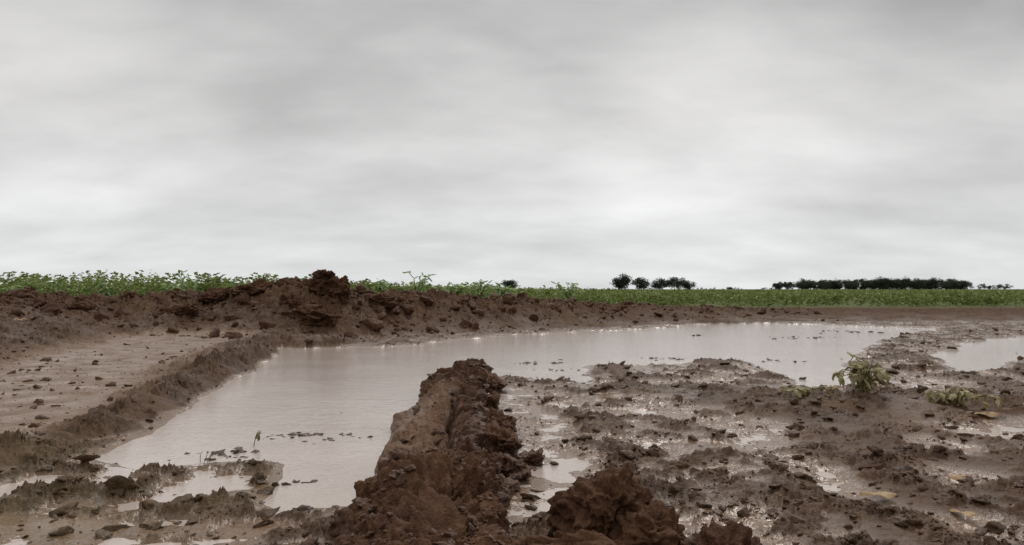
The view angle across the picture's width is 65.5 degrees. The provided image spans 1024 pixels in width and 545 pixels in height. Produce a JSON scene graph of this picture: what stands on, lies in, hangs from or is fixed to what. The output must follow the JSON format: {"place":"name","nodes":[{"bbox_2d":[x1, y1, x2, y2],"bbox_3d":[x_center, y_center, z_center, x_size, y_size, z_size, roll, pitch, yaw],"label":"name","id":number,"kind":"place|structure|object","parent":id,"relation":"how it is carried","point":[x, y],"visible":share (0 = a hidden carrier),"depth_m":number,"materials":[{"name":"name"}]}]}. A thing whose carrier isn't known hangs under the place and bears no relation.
{"place":"outdoors","nodes":[
{"label":"outdoors","id":0,"kind":"place"},
{"bbox_2d":[0,281,1023,544],"bbox_3d":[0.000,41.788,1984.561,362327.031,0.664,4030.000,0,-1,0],"label":"muddy ground","id":1,"kind":"structure","parent":0,"point":[18,447],"depth_m":3.01,"materials":[{"name":"brown soil"}]},
{"bbox_2d":[0,281,42,291],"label":"young cotton plant","id":2,"kind":"object","parent":1,"relation":"on","point":[16,287],"visible":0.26,"depth_m":11.10,"materials":[{"name":"green plant"}]},
{"bbox_2d":[43,277,88,296],"bbox_3d":[-6.181,0.242,10.991,0.418,0.378,0.616,0,-1,0],"label":"young cotton plant","id":3,"kind":"object","parent":1,"relation":"on","point":[59,289],"visible":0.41,"depth_m":10.97,"materials":[{"name":"green plant"}]},
{"bbox_2d":[91,277,119,296],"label":"young cotton plant","id":4,"kind":"object","parent":1,"relation":"on","point":[105,288],"visible":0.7,"depth_m":10.84,"materials":[{"name":"green plant"}]},
{"bbox_2d":[0,462,330,544],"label":"mud clumps","id":5,"kind":"object","parent":1,"relation":"on","point":[118,485],"visible":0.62,"depth_m":1.82,"materials":[{"name":"brown soil"}]},
{"bbox_2d":[160,270,212,290],"bbox_3d":[-4.493,0.172,10.755,0.638,0.432,0.620,-1,-1,29],"label":"young cotton plant","id":6,"kind":"object","parent":1,"relation":"on","point":[184,285],"visible":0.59,"depth_m":10.86,"materials":[{"name":"green plant"}]},
{"bbox_2d":[3,277,397,326],"bbox_3d":[-3.855,0.324,8.702,5.192,0.556,1.340,0,-1,0],"label":"dirt mound","id":7,"kind":"object","parent":1,"relation":"on","point":[323,317],"visible":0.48,"depth_m":8.77,"materials":[{"name":"brown soil"}]},
{"bbox_2d":[297,269,350,300],"bbox_3d":[-2.055,0.161,8.904,0.592,0.400,0.528,0,-1,0],"label":"clump of soil","id":8,"kind":"object","parent":1,"relation":"on","point":[330,283],"visible":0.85,"depth_m":8.74,"materials":[{"name":"brown soil"}]},
{"bbox_2d":[374,278,388,292],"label":"young cotton plant","id":9,"kind":"object","parent":1,"relation":"on","point":[382,285],"visible":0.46,"depth_m":10.65,"materials":[{"name":"green plant"}]},
{"bbox_2d":[0,276,838,338],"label":"berm clods","id":10,"kind":"object","parent":1,"relation":"on","point":[50,309],"visible":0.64,"depth_m":9.07,"materials":[{"name":"brown soil"}]},
{"bbox_2d":[403,271,435,291],"bbox_3d":[-1.258,0.201,10.922,0.458,0.447,0.634,0,-1,0],"label":"young cotton plant","id":11,"kind":"object","parent":1,"relation":"on","point":[417,285],"visible":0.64,"depth_m":10.78,"materials":[{"name":"green plant"}]},
{"bbox_2d":[330,358,511,544],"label":"mud ridge","id":12,"kind":"structure","parent":1,"relation":"on","point":[434,470],"depth_m":1.61,"materials":[{"name":"brown soil"}]},
{"bbox_2d":[342,358,511,544],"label":"ridge crumbs","id":13,"kind":"object","parent":12,"relation":"on","point":[395,454],"visible":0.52,"depth_m":1.53,"materials":[{"name":"brown soil"}]},
{"bbox_2d":[330,367,544,544],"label":"broken mud clods","id":14,"kind":"object","parent":1,"relation":"on","point":[502,444],"visible":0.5,"depth_m":2.04,"materials":[{"name":"brown soil"}]},
{"bbox_2d":[443,282,470,295],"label":"young cotton plant","id":15,"kind":"object","parent":1,"relation":"on","point":[458,290],"visible":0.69,"depth_m":11.24,"materials":[{"name":"green plant"}]},
{"bbox_2d":[471,279,493,297],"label":"young cotton plant","id":16,"kind":"object","parent":1,"relation":"on","point":[480,290],"visible":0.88,"depth_m":11.42,"materials":[{"name":"green plant"}]},
{"bbox_2d":[494,282,516,298],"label":"young cotton plant","id":17,"kind":"object","parent":1,"relation":"on","point":[502,291],"visible":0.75,"depth_m":11.55,"materials":[{"name":"green plant"}]},
{"bbox_2d":[501,280,517,287],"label":"tree","id":18,"kind":"object","parent":1,"relation":"on","point":[510,283],"visible":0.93,"depth_m":398.62,"materials":[{"name":"green plant"}]},
{"bbox_2d":[0,323,1023,544],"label":"puddle water","id":19,"kind":"structure","parent":1,"relation":"on","point":[363,393],"depth_m":4.01,"materials":[{"name":"grey liquid"}]},
{"bbox_2d":[200,451,218,461],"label":"grass tuft","id":20,"kind":"object","parent":19,"relation":"on","point":[206,456],"visible":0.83,"depth_m":2.30,"materials":[{"name":"beige plant"}]},
{"bbox_2d":[253,430,260,445],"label":"twig","id":21,"kind":"object","parent":19,"relation":"on","point":[257,436],"visible":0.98,"depth_m":2.55,"materials":[{"name":"green plant"}]},
{"bbox_2d":[0,304,1023,544],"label":"mud crumbs","id":22,"kind":"object","parent":1,"relation":"on","point":[910,518],"visible":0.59,"depth_m":2.18,"materials":[{"name":"brown soil"}]},
{"bbox_2d":[168,330,883,484],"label":"mud islets","id":23,"kind":"object","parent":1,"relation":"on","point":[237,450],"visible":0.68,"depth_m":2.70,"materials":[{"name":"brown soil"}]},
{"bbox_2d":[551,281,584,299],"bbox_3d":[0.944,0.300,12.803,0.590,0.322,0.327,-1,-2,44],"label":"young cotton plant","id":24,"kind":"object","parent":1,"relation":"on","point":[567,293],"visible":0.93,"depth_m":12.79,"materials":[{"name":"green plant"}]},
{"bbox_2d":[610,273,632,288],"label":"tree","id":25,"kind":"object","parent":1,"relation":"on","point":[621,282],"visible":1,"depth_m":398.66,"materials":[{"name":"green plant"}]},
{"bbox_2d":[511,463,762,544],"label":"mud heap","id":26,"kind":"object","parent":1,"relation":"on","point":[611,505],"visible":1,"depth_m":1.34,"materials":[{"name":"brown soil"}]},
{"bbox_2d":[631,277,650,288],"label":"tree","id":27,"kind":"object","parent":1,"relation":"on","point":[639,282],"visible":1,"depth_m":398.79,"materials":[{"name":"green plant"}]},
{"bbox_2d":[651,278,668,288],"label":"tree","id":28,"kind":"object","parent":1,"relation":"on","point":[658,284],"visible":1,"depth_m":399.34,"materials":[{"name":"green plant"}]},
{"bbox_2d":[665,276,687,288],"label":"tree","id":29,"kind":"object","parent":1,"relation":"on","point":[677,284],"visible":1,"depth_m":398.61,"materials":[{"name":"green plant"}]},
{"bbox_2d":[683,280,697,288],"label":"tree","id":30,"kind":"object","parent":1,"relation":"on","point":[689,285],"visible":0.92,"depth_m":398.96,"materials":[{"name":"green plant"}]},
{"bbox_2d":[771,281,783,288],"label":"tree","id":31,"kind":"object","parent":1,"relation":"on","point":[778,285],"visible":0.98,"depth_m":399.13,"materials":[{"name":"green plant"}]},
{"bbox_2d":[782,281,794,288],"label":"tree","id":32,"kind":"object","parent":1,"relation":"on","point":[787,285],"visible":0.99,"depth_m":399.39,"materials":[{"name":"green plant"}]},
{"bbox_2d":[780,385,836,397],"bbox_3d":[1.242,0.500,3.346,0.231,0.074,0.185,0,-1,21],"label":"wilted plant","id":33,"kind":"object","parent":1,"relation":"on","point":[798,390],"visible":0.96,"depth_m":3.34,"materials":[{"name":"green plant"}]},
{"bbox_2d":[832,352,895,391],"bbox_3d":[1.464,0.423,3.312,0.226,0.169,0.366,0,-1,14],"label":"wilted plant","id":34,"kind":"object","parent":1,"relation":"on","point":[860,376],"visible":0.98,"depth_m":3.27,"materials":[{"name":"green plant"}]},
{"bbox_2d":[858,464,881,470],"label":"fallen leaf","id":35,"kind":"object","parent":1,"relation":"on","point":[870,466],"visible":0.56,"depth_m":2.09,"materials":[{"name":"brown plant"}]},
{"bbox_2d":[859,491,895,497],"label":"fallen leaf","id":36,"kind":"object","parent":1,"relation":"on","point":[887,494],"visible":1,"depth_m":1.83,"materials":[{"name":"beige plant"}]},
{"bbox_2d":[792,276,973,289],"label":"distant tree row","id":37,"kind":"object","parent":1,"relation":"on","point":[888,283],"visible":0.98,"depth_m":395.96,"materials":[{"name":"green plant"}]},
{"bbox_2d":[947,474,964,479],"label":"fallen leaf","id":38,"kind":"object","parent":1,"relation":"on","point":[956,477],"visible":1,"depth_m":2.01,"materials":[{"name":"beige plant"}]},
{"bbox_2d":[925,386,1001,408],"bbox_3d":[1.792,0.504,3.195,0.209,0.096,0.333,0,-1,0],"label":"wilted plant","id":39,"kind":"object","parent":1,"relation":"on","point":[955,395],"visible":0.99,"depth_m":3.17,"materials":[{"name":"green plant"}]},
{"bbox_2d":[950,509,978,516],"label":"fallen leaf","id":40,"kind":"object","parent":1,"relation":"on","point":[969,513],"visible":1,"depth_m":1.70,"materials":[{"name":"beige plant"}]},
{"bbox_2d":[966,411,998,416],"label":"fallen leaf","id":41,"kind":"object","parent":1,"relation":"on","point":[991,414],"visible":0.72,"depth_m":3.01,"materials":[{"name":"beige plant"}]},
{"bbox_2d":[0,269,1023,306],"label":"crop field","id":42,"kind":"structure","parent":0,"point":[887,297],"depth_m":16.59,"materials":[{"name":"green plant"}]},
{"bbox_2d":[524,283,1013,289],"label":"distant hedge","id":43,"kind":"object","parent":42,"relation":"on","point":[998,286],"visible":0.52,"depth_m":599.04,"materials":[{"name":"green plant"}]},
{"bbox_2d":[0,0,1023,288],"label":"sky","id":44,"kind":"structure","parent":0,"point":[720,144],"materials":[{"name":"grey"}]}
]}

